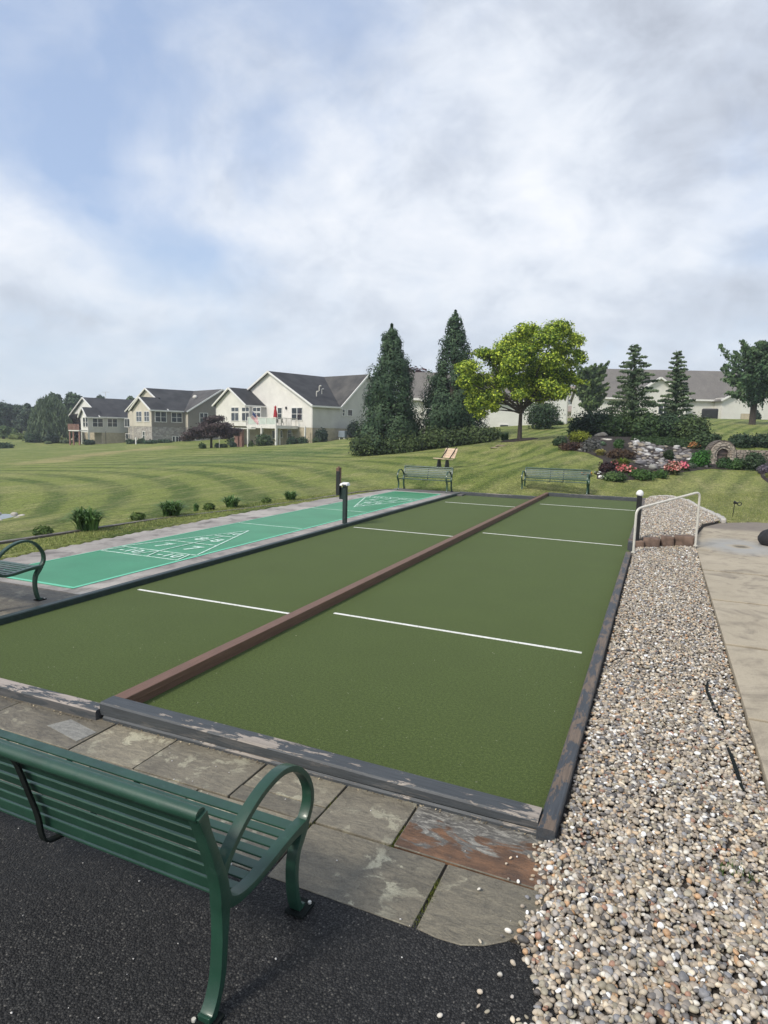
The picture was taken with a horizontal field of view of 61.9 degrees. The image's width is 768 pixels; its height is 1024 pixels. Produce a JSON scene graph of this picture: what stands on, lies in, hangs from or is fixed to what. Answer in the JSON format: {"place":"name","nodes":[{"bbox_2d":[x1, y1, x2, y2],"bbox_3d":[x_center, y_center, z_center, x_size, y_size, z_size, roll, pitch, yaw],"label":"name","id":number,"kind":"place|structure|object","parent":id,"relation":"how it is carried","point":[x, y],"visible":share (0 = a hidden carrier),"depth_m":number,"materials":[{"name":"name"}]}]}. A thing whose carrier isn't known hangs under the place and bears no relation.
{"place":"outdoors","nodes":[
{"label":"outdoors","id":0,"kind":"place"},
{"bbox_2d":[0,582,76,615],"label":"flagstone paving","id":1,"kind":"structure","parent":0,"point":[14,598],"depth_m":8.09,"materials":[{"name":"stone"}]},
{"bbox_2d":[0,540,46,600],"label":"park bench","id":2,"kind":"object","parent":1,"relation":"on","point":[15,571],"visible":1,"depth_m":7.88,"materials":[{"name":"green paint"}]},
{"bbox_2d":[0,490,450,594],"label":"shuffleboard slab","id":3,"kind":"structure","parent":0,"point":[82,548],"depth_m":12.31,"materials":[{"name":"concrete"}]},
{"bbox_2d":[2,491,437,588],"bbox_3d":[-1.886,0.167,15.976,1.790,0.076,15.560,4,8,23],"label":"shuffleboard surface","id":4,"kind":"object","parent":3,"relation":"on","point":[80,569],"visible":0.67,"depth_m":11.89,"materials":[{"name":"paint"}]},
{"bbox_2d":[4,491,439,587],"bbox_3d":[-1.877,0.128,15.967,1.792,0.003,15.560,4,8,23],"label":"shuffleboard border","id":5,"kind":"object","parent":4,"relation":"on","point":[193,556],"visible":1,"depth_m":10.98,"materials":[{"name":"grey paint"}]},
{"bbox_2d":[100,496,415,559],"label":"shuffleboard markings","id":6,"kind":"object","parent":4,"relation":"on","point":[217,537],"visible":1,"depth_m":11.99,"materials":[{"name":"paint"}]},
{"bbox_2d":[119,497,411,557],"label":"court numbers","id":7,"kind":"object","parent":4,"relation":"on","point":[215,540],"visible":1,"depth_m":11.92,"materials":[{"name":"paint"}]},
{"bbox_2d":[336,466,349,522],"bbox_3d":[-0.973,-0.390,15.047,0.302,1.360,0.205,4,8,23],"label":"score post","id":8,"kind":"object","parent":3,"relation":"on","point":[342,492],"visible":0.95,"depth_m":15.00,"materials":[{"name":"black plastic"}]},
{"bbox_2d":[0,495,530,702],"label":"turf court","id":9,"kind":"object","parent":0,"point":[122,641],"visible":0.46,"depth_m":7.99,"materials":[{"name":"carpet"}]},
{"bbox_2d":[0,493,459,624],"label":"edging timber","id":10,"kind":"object","parent":9,"relation":"on","point":[34,611],"visible":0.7,"depth_m":9.60,"materials":[{"name":"wood"}]},
{"bbox_2d":[460,492,536,498],"bbox_3d":[4.021,-0.559,22.710,2.740,0.165,0.122,4,8,23],"label":"edging timber","id":11,"kind":"object","parent":9,"relation":"on","point":[498,495],"visible":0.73,"depth_m":22.63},
{"bbox_2d":[0,695,573,945],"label":"flagstone paving","id":12,"kind":"structure","parent":0,"point":[369,871],"depth_m":3.53,"materials":[{"name":"stone"}]},
{"bbox_2d":[0,678,103,719],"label":"edging timber","id":13,"kind":"object","parent":12,"relation":"on","point":[81,707],"visible":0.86,"depth_m":5.09,"materials":[{"name":"wood"}]},
{"bbox_2d":[47,719,96,741],"bbox_3d":[-2.299,1.602,4.717,0.398,0.005,0.161,6,9,34],"label":"mortar patch","id":14,"kind":"object","parent":12,"relation":"on","point":[73,730],"visible":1,"depth_m":4.71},
{"bbox_2d":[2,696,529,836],"bbox_3d":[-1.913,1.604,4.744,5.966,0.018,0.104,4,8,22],"label":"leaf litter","id":15,"kind":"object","parent":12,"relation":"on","point":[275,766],"visible":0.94,"depth_m":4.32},
{"bbox_2d":[103,716,535,835],"bbox_3d":[-0.572,1.704,4.290,3.360,0.074,0.154,4,8,23],"label":"edging timber","id":16,"kind":"object","parent":12,"relation":"on","point":[464,813],"visible":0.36,"depth_m":4.07,"materials":[{"name":"wood"}]},
{"bbox_2d":[100,696,542,828],"bbox_3d":[-0.624,1.612,4.315,3.313,0.097,0.155,4,8,23],"label":"edging timber","id":17,"kind":"object","parent":16,"relation":"on","point":[357,770],"visible":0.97,"depth_m":4.18,"materials":[{"name":"wood"}]},
{"bbox_2d":[0,811,579,1023],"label":"asphalt paving","id":18,"kind":"structure","parent":0,"point":[84,930],"depth_m":2.73,"materials":[{"name":"asphalt"}]},
{"bbox_2d":[0,729,314,1023],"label":"park bench","id":19,"kind":"object","parent":18,"relation":"on","point":[209,868],"visible":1,"depth_m":2.64,"materials":[{"name":"green paint"}]},
{"bbox_2d":[0,418,767,559],"bbox_3d":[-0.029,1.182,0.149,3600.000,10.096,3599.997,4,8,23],"label":"ground","id":20,"kind":"structure","parent":0,"point":[41,483],"depth_m":30.55,"materials":[{"name":"plant"}]},
{"bbox_2d":[0,400,11,426],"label":"distant tree","id":21,"kind":"object","parent":20,"relation":"on","point":[5,408],"visible":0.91,"depth_m":162.61,"materials":[{"name":"green plant"}]},
{"bbox_2d":[10,404,26,432],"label":"distant tree","id":22,"kind":"object","parent":20,"relation":"on","point":[16,410],"visible":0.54,"depth_m":163.34,"materials":[{"name":"green plant"}]},
{"bbox_2d":[0,535,45,543],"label":"lawn edging","id":23,"kind":"object","parent":20,"relation":"on","point":[24,538],"visible":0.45,"depth_m":12.05,"materials":[{"name":"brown wood"}]},
{"bbox_2d":[18,403,33,430],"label":"distant tree","id":24,"kind":"object","parent":20,"relation":"on","point":[25,412],"visible":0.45,"depth_m":161.46,"materials":[{"name":"green plant"}]},
{"bbox_2d":[22,433,41,442],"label":"shrub","id":25,"kind":"object","parent":20,"relation":"on","point":[31,438],"visible":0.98,"depth_m":122.50,"materials":[{"name":"green plant"}]},
{"bbox_2d":[32,525,53,535],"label":"round bush","id":26,"kind":"object","parent":20,"relation":"on","point":[42,530],"visible":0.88,"depth_m":12.68,"materials":[{"name":"green plant"}]},
{"bbox_2d":[22,394,75,440],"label":"weeping willow","id":27,"kind":"object","parent":20,"relation":"on","point":[48,414],"visible":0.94,"depth_m":124.59,"materials":[{"name":"green plant"}]},
{"bbox_2d":[42,432,59,442],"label":"shrub","id":28,"kind":"object","parent":20,"relation":"on","point":[52,438],"visible":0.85,"depth_m":122.53,"materials":[{"name":"green plant"}]},
{"bbox_2d":[62,392,82,414],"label":"distant tree","id":29,"kind":"object","parent":20,"relation":"on","point":[71,399],"visible":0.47,"depth_m":146.72,"materials":[{"name":"green plant"}]},
{"bbox_2d":[69,413,80,440],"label":"distant tree","id":30,"kind":"object","parent":20,"relation":"on","point":[74,419],"visible":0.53,"depth_m":129.19,"materials":[{"name":"green plant"}]},
{"bbox_2d":[68,424,87,444],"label":"deck","id":31,"kind":"structure","parent":20,"relation":"on","point":[73,428],"depth_m":117.52,"materials":[{"name":"brown wood"}]},
{"bbox_2d":[57,505,109,531],"bbox_3d":[-6.210,0.118,13.305,1.143,0.542,1.156,4,8,23],"label":"daylily","id":32,"kind":"object","parent":20,"relation":"on","point":[85,519],"visible":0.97,"depth_m":13.18,"materials":[{"name":"green plant"}]},
{"bbox_2d":[68,392,132,443],"label":"grey white house","id":33,"kind":"structure","parent":20,"relation":"on","point":[99,417],"depth_m":122.72,"materials":[{"name":"paint"}]},
{"bbox_2d":[44,518,156,536],"bbox_3d":[-5.996,0.382,13.787,0.120,0.165,2.903,5,8,26],"label":"lawn edging","id":34,"kind":"object","parent":20,"relation":"on","point":[68,532],"visible":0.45,"depth_m":13.58,"materials":[{"name":"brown wood"}]},
{"bbox_2d":[153,500,191,516],"bbox_3d":[-5.244,-0.115,15.690,1.110,0.424,1.058,-2,8,-23],"label":"daylily","id":35,"kind":"object","parent":20,"relation":"on","point":[172,508],"visible":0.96,"depth_m":15.55,"materials":[{"name":"green plant"}]},
{"bbox_2d":[124,388,230,441],"label":"taupe house","id":36,"kind":"structure","parent":20,"relation":"on","point":[162,414],"depth_m":108.79,"materials":[{"name":"beige"}]},
{"bbox_2d":[155,411,166,421],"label":"window","id":37,"kind":"structure","parent":36,"relation":"in","point":[160,416],"depth_m":105.96,"materials":[{"name":"grey glass"}]},
{"bbox_2d":[0,487,392,553],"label":"grass","id":38,"kind":"structure","parent":20,"relation":"on","point":[158,523],"depth_m":14.49,"materials":[{"name":"green plant"}]},
{"bbox_2d":[178,415,242,447],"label":"japanese maple","id":39,"kind":"object","parent":20,"relation":"on","point":[210,427],"visible":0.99,"depth_m":70.34,"materials":[{"name":"purple plant"}]},
{"bbox_2d":[218,494,247,507],"bbox_3d":[-4.193,-0.304,17.694,0.867,0.344,0.903,-3,8,-31],"label":"daylily","id":40,"kind":"object","parent":20,"relation":"on","point":[232,501],"visible":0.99,"depth_m":17.57,"materials":[{"name":"green plant"}]},
{"bbox_2d":[254,433,275,445],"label":"foundation shrub","id":41,"kind":"object","parent":20,"relation":"on","point":[262,439],"visible":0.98,"depth_m":79.18,"materials":[{"name":"green plant"}]},
{"bbox_2d":[246,417,305,446],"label":"raised deck","id":42,"kind":"structure","parent":20,"relation":"on","point":[265,422],"depth_m":86.90,"materials":[{"name":"beige paint"}]},
{"bbox_2d":[212,371,385,444],"label":"cream house","id":43,"kind":"structure","parent":20,"relation":"on","point":[329,404],"depth_m":92.31,"materials":[{"name":"paint"}]},
{"bbox_2d":[291,407,302,420],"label":"window","id":44,"kind":"structure","parent":43,"relation":"in","point":[296,412],"depth_m":89.10,"materials":[{"name":"white glass"}]},
{"bbox_2d":[315,427,327,441],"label":"foundation shrub","id":45,"kind":"object","parent":20,"relation":"on","point":[323,435],"visible":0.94,"depth_m":87.07,"materials":[{"name":"green plant"}]},
{"bbox_2d":[346,431,390,456],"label":"yew shrub","id":46,"kind":"object","parent":20,"relation":"on","point":[359,446],"visible":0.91,"depth_m":45.52,"materials":[{"name":"green plant"}]},
{"bbox_2d":[351,323,423,453],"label":"arborvitae","id":47,"kind":"object","parent":20,"relation":"on","point":[388,400],"visible":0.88,"depth_m":46.18,"materials":[{"name":"green plant"}]},
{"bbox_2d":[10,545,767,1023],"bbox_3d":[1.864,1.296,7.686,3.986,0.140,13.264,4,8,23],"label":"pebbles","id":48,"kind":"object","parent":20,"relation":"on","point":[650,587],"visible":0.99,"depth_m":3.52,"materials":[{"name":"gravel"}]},
{"bbox_2d":[536,595,618,841],"bbox_3d":[2.033,1.513,6.163,0.105,0.125,5.730,4,8,23],"label":"edging timber","id":49,"kind":"object","parent":48,"relation":"on","point":[548,826],"visible":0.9,"depth_m":4.55,"materials":[{"name":"wood"}]},
{"bbox_2d":[636,490,643,540],"bbox_3d":[5.134,0.168,12.945,0.146,1.234,0.144,4,8,23],"label":"white capped post","id":50,"kind":"object","parent":48,"relation":"on","point":[639,493],"visible":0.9,"depth_m":12.87,"materials":[{"name":"black metal"}]},
{"bbox_2d":[642,537,660,546],"bbox_3d":[5.429,0.640,13.012,0.344,0.259,0.264,3,8,16],"label":"retaining block","id":51,"kind":"object","parent":48,"relation":"on","point":[652,541],"depth_m":12.90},
{"bbox_2d":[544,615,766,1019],"bbox_3d":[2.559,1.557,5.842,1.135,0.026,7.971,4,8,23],"label":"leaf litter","id":52,"kind":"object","parent":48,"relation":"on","point":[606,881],"visible":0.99,"depth_m":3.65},
{"bbox_2d":[631,492,700,552],"bbox_3d":[5.530,0.190,12.498,1.621,1.163,0.088,-1,8,-20],"label":"handrail","id":53,"kind":"object","parent":48,"relation":"on","point":[664,501],"visible":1,"depth_m":12.45,"materials":[{"name":"metal"}]},
{"bbox_2d":[726,744,744,791],"bbox_3d":[2.390,1.729,4.371,0.028,0.023,0.657,4,8,19],"label":"weed barrier","id":54,"kind":"object","parent":48,"relation":"on","point":[736,770],"visible":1,"depth_m":4.31,"materials":[{"name":"paint"}]},
{"bbox_2d":[712,856,759,883],"bbox_3d":[1.807,1.849,3.313,0.218,0.045,0.196,0,7,-14],"label":"weed","id":55,"kind":"object","parent":48,"relation":"on","point":[730,863],"visible":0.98,"depth_m":3.32,"materials":[{"name":"green plant"}]},
{"bbox_2d":[277,809,519,944],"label":"joint sand","id":56,"kind":"structure","parent":20,"relation":"on","point":[514,942],"depth_m":3.29,"materials":[{"name":"sand"}]},
{"bbox_2d":[309,797,441,928],"bbox_3d":[-0.012,1.821,3.478,0.510,0.020,1.094,-5,9,-40],"label":"moss","id":57,"kind":"object","parent":56,"relation":"on","point":[436,882],"visible":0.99,"depth_m":3.21,"materials":[{"name":"green plant"}]},
{"bbox_2d":[380,430,426,453],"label":"yew shrub","id":58,"kind":"object","parent":20,"relation":"on","point":[414,444],"visible":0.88,"depth_m":45.30,"materials":[{"name":"green plant"}]},
{"bbox_2d":[418,423,464,448],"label":"yew shrub","id":59,"kind":"object","parent":20,"relation":"on","point":[439,438],"visible":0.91,"depth_m":45.53,"materials":[{"name":"green plant"}]},
{"bbox_2d":[434,447,457,468],"bbox_3d":[2.937,-2.538,30.486,0.795,1.132,1.000,-3,8,-28],"label":"slatted bench","id":60,"kind":"object","parent":20,"relation":"on","point":[449,452],"visible":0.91,"depth_m":30.54,"materials":[{"name":"beige wood"}]},
{"bbox_2d":[415,309,489,444],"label":"arborvitae","id":61,"kind":"object","parent":20,"relation":"on","point":[446,397],"visible":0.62,"depth_m":47.12,"materials":[{"name":"green plant"}]},
{"bbox_2d":[448,424,497,444],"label":"yew shrub","id":62,"kind":"object","parent":20,"relation":"on","point":[473,436],"visible":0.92,"depth_m":45.85,"materials":[{"name":"green plant"}]},
{"bbox_2d":[409,372,569,427],"label":"white house","id":63,"kind":"structure","parent":20,"relation":"on","point":[501,418],"depth_m":65.42,"materials":[{"name":"paint"}]},
{"bbox_2d":[501,437,537,441],"bbox_3d":[8.403,-4.455,39.724,2.440,0.379,2.236,4,8,23],"label":"mulch bed","id":64,"kind":"object","parent":20,"relation":"on","point":[522,439],"visible":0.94,"depth_m":39.23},
{"bbox_2d":[454,318,590,438],"bbox_3d":[8.364,-7.925,39.123,8.309,7.561,6.362,2,7,2],"label":"honey locust","id":65,"kind":"object","parent":64,"relation":"on","point":[518,350],"visible":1,"depth_m":37.87,"materials":[{"name":"green plant"}]},
{"bbox_2d":[523,401,564,428],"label":"round bush","id":66,"kind":"object","parent":20,"relation":"on","point":[539,414],"visible":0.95,"depth_m":53.52,"materials":[{"name":"green plant"}]},
{"bbox_2d":[521,467,590,494],"bbox_3d":[6.516,-1.188,24.345,2.510,0.906,0.814,4,8,23],"label":"park bench","id":67,"kind":"object","parent":20,"relation":"on","point":[563,471],"visible":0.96,"depth_m":24.53,"materials":[{"name":"green paint"}]},
{"bbox_2d":[409,469,767,521],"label":"grass","id":68,"kind":"structure","parent":20,"relation":"on","point":[721,509],"depth_m":24.23,"materials":[{"name":"green plant"}]},
{"bbox_2d":[573,361,610,413],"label":"background tree","id":69,"kind":"object","parent":20,"relation":"on","point":[592,396],"visible":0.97,"depth_m":71.92,"materials":[{"name":"green plant"}]},
{"bbox_2d":[602,344,663,419],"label":"wispy conifer","id":70,"kind":"object","parent":20,"relation":"on","point":[632,393],"visible":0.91,"depth_m":41.01,"materials":[{"name":"green plant"}]},
{"bbox_2d":[630,435,687,446],"bbox_3d":[17.754,-4.589,40.233,3.932,1.022,11.576,4,8,23],"label":"ground cover","id":71,"kind":"object","parent":20,"relation":"on","point":[660,440],"visible":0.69,"depth_m":37.12,"materials":[{"name":"green plant"}]},
{"bbox_2d":[564,435,767,479],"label":"mulch bed","id":72,"kind":"object","parent":20,"relation":"on","point":[609,446],"visible":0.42,"depth_m":32.35,"materials":[{"name":"soil"}]},
{"bbox_2d":[558,441,581,450],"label":"barberry shrub","id":73,"kind":"object","parent":72,"relation":"on","point":[571,446],"visible":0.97,"depth_m":33.99,"materials":[{"name":"red plant"}]},
{"bbox_2d":[566,430,591,441],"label":"spirea shrub","id":74,"kind":"object","parent":72,"relation":"on","point":[580,436],"visible":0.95,"depth_m":36.31,"materials":[{"name":"yellow plant"}]},
{"bbox_2d":[562,407,615,435],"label":"juniper","id":75,"kind":"object","parent":72,"relation":"on","point":[586,422],"visible":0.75,"depth_m":42.06,"materials":[{"name":"green plant"}]},
{"bbox_2d":[580,438,602,451],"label":"silver shrub","id":76,"kind":"object","parent":72,"relation":"on","point":[590,444],"visible":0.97,"depth_m":33.18,"materials":[{"name":"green plant"}]},
{"bbox_2d":[598,461,615,471],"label":"barberry shrub","id":77,"kind":"object","parent":72,"relation":"on","point":[606,466],"visible":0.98,"depth_m":27.35,"materials":[{"name":"purple plant"}]},
{"bbox_2d":[600,471,628,481],"bbox_3d":[9.475,-1.482,26.388,1.174,0.470,1.157,4,8,23],"label":"green mound","id":78,"kind":"object","parent":72,"relation":"on","point":[613,476],"visible":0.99,"depth_m":26.11,"materials":[{"name":"green plant"}]},
{"bbox_2d":[594,408,637,436],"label":"juniper","id":79,"kind":"object","parent":72,"relation":"on","point":[614,426],"visible":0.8,"depth_m":40.76,"materials":[{"name":"green plant"}]},
{"bbox_2d":[605,448,637,458],"bbox_3d":[11.639,-2.866,31.497,1.537,0.598,1.522,4,8,23],"label":"barberry shrub","id":80,"kind":"object","parent":72,"relation":"on","point":[616,453],"visible":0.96,"depth_m":31.21,"materials":[{"name":"red plant"}]},
{"bbox_2d":[628,468,656,480],"bbox_3d":[10.899,-1.602,27.014,1.098,0.546,1.130,8,10,42],"label":"green mound","id":81,"kind":"object","parent":72,"relation":"on","point":[641,474],"visible":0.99,"depth_m":26.79,"materials":[{"name":"green plant"}]},
{"bbox_2d":[622,408,667,436],"bbox_3d":[16.483,-5.657,40.627,2.819,2.070,3.100,0,7,-10],"label":"juniper","id":82,"kind":"object","parent":72,"relation":"on","point":[651,425],"visible":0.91,"depth_m":39.90,"materials":[{"name":"green plant"}]},
{"bbox_2d":[654,409,685,436],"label":"juniper","id":83,"kind":"object","parent":72,"relation":"on","point":[670,419],"visible":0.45,"depth_m":40.26,"materials":[{"name":"green plant"}]},
{"bbox_2d":[664,460,683,474],"bbox_3d":[12.775,-1.973,28.343,0.752,0.690,0.836,1,7,-7],"label":"pink coleus","id":84,"kind":"object","parent":72,"relation":"on","point":[674,467],"visible":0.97,"depth_m":28.15,"materials":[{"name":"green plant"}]},
{"bbox_2d":[669,410,713,437],"bbox_3d":[19.026,-5.333,39.624,2.606,1.950,2.257,4,8,23],"label":"juniper","id":85,"kind":"object","parent":72,"relation":"on","point":[690,424],"visible":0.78,"depth_m":39.15,"materials":[{"name":"green plant"}]},
{"bbox_2d":[688,447,711,466],"bbox_3d":[15.109,-2.586,30.534,1.106,1.007,1.076,4,8,23],"label":"boxwood ball","id":86,"kind":"object","parent":72,"relation":"on","point":[700,458],"visible":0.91,"depth_m":30.31,"materials":[{"name":"green plant"}]},
{"bbox_2d":[685,430,715,448],"bbox_3d":[17.630,-4.038,35.683,1.592,1.143,1.581,4,8,23],"label":"juniper","id":87,"kind":"object","parent":72,"relation":"on","point":[703,439],"visible":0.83,"depth_m":35.30,"materials":[{"name":"green plant"}]},
{"bbox_2d":[725,457,745,469],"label":"leafy shrub","id":88,"kind":"object","parent":72,"relation":"on","point":[735,463],"visible":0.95,"depth_m":29.54,"materials":[{"name":"green plant"}]},
{"bbox_2d":[739,450,767,470],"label":"leafy shrub","id":89,"kind":"object","parent":72,"relation":"on","point":[753,461],"visible":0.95,"depth_m":29.06,"materials":[{"name":"green plant"}]},
{"bbox_2d":[570,369,767,419],"label":"long cream house","id":90,"kind":"structure","parent":20,"relation":"on","point":[709,388],"depth_m":87.20,"materials":[{"name":"paint"}]},
{"bbox_2d":[657,350,695,417],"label":"wispy conifer","id":91,"kind":"object","parent":20,"relation":"on","point":[676,385],"visible":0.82,"depth_m":42.03,"materials":[{"name":"green plant"}]},
{"bbox_2d":[639,496,718,548],"bbox_3d":[8.262,0.070,17.895,1.969,0.234,11.475,4,8,23],"label":"raised pebble bed","id":92,"kind":"object","parent":20,"relation":"on","point":[704,525],"visible":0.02,"depth_m":16.14,"materials":[{"name":"grey gravel"}]},
{"bbox_2d":[660,535,674,546],"bbox_3d":[5.760,0.606,13.028,0.274,0.259,0.264,4,8,17],"label":"retaining block","id":93,"kind":"object","parent":92,"relation":"on","point":[665,540],"depth_m":12.92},
{"bbox_2d":[674,534,694,546],"bbox_3d":[6.085,0.595,12.996,0.394,0.264,0.263,4,8,17],"label":"retaining block","id":94,"kind":"object","parent":92,"relation":"on","point":[683,540],"depth_m":12.89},
{"bbox_2d":[701,408,717,418],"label":"covered grill","id":95,"kind":"object","parent":20,"relation":"on","point":[710,412],"visible":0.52,"depth_m":82.47,"materials":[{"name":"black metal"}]},
{"bbox_2d":[705,440,736,463],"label":"stone arch","id":96,"kind":"structure","parent":20,"relation":"on","point":[721,448],"depth_m":31.66,"materials":[{"name":"grey stone"}]},
{"bbox_2d":[724,432,756,447],"bbox_3d":[20.212,-4.084,36.284,1.549,0.988,1.609,-2,8,-26],"label":"hedge shrub","id":97,"kind":"object","parent":20,"relation":"on","point":[740,440],"visible":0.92,"depth_m":35.95,"materials":[{"name":"green plant"}]},
{"bbox_2d":[718,339,767,424],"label":"maple tree","id":98,"kind":"object","parent":20,"relation":"on","point":[751,384],"visible":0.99,"depth_m":55.53,"materials":[{"name":"green plant"}]},
{"bbox_2d":[736,450,767,459],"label":"block wall","id":99,"kind":"structure","parent":20,"relation":"on","point":[740,453],"depth_m":31.95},
{"bbox_2d":[751,432,767,447],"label":"hedge shrub","id":100,"kind":"object","parent":20,"relation":"on","point":[762,440],"visible":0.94,"depth_m":35.93,"materials":[{"name":"green plant"}]},
{"bbox_2d":[0,0,767,406],"label":"sky","id":101,"kind":"structure","parent":0,"point":[196,195],"materials":[{"name":"blue"}]},
{"bbox_2d":[143,496,636,810],"bbox_3d":[3.449,0.653,13.629,3.355,0.080,20.450,4,8,23],"label":"turf court","id":102,"kind":"object","parent":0,"point":[467,701],"visible":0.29,"depth_m":6.20,"materials":[{"name":"carpet"}]},
{"bbox_2d":[115,492,548,702],"bbox_3d":[2.002,0.430,14.429,0.123,0.132,20.590,4,8,23],"label":"court divider","id":103,"kind":"object","parent":102,"relation":"on","point":[144,691],"visible":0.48,"depth_m":7.02,"materials":[{"name":"wood"}]},
{"bbox_2d":[138,502,634,652],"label":"court lines","id":104,"kind":"object","parent":102,"relation":"on","point":[397,622],"visible":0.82,"depth_m":7.81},
{"bbox_2d":[548,492,645,501],"bbox_3d":[7.593,-0.508,22.932,3.330,0.180,0.115,4,8,23],"label":"edging timber","id":105,"kind":"object","parent":102,"relation":"on","point":[593,496],"visible":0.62,"depth_m":22.91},
{"bbox_2d":[612,552,630,597],"bbox_3d":[3.907,1.012,10.479,0.097,0.122,3.705,4,8,23],"label":"edging timber","id":106,"kind":"object","parent":102,"relation":"on","point":[617,590],"visible":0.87,"depth_m":10.07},
{"bbox_2d":[391,488,464,495],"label":"pavement","id":107,"kind":"structure","parent":0,"point":[426,491],"depth_m":23.77,"materials":[{"name":"concrete"}]},
{"bbox_2d":[396,465,453,492],"bbox_3d":[1.527,-1.236,23.933,2.010,0.906,0.814,4,8,23],"label":"park bench","id":108,"kind":"object","parent":107,"relation":"on","point":[449,473],"visible":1,"depth_m":24.10,"materials":[{"name":"green paint"}]},
{"bbox_2d":[696,522,767,794],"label":"concrete path","id":109,"kind":"structure","parent":0,"point":[733,557],"depth_m":8.45,"materials":[{"name":"concrete"}]},
{"bbox_2d":[758,529,767,545],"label":"dark boulder","id":110,"kind":"object","parent":109,"relation":"on","point":[763,537],"visible":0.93,"depth_m":13.29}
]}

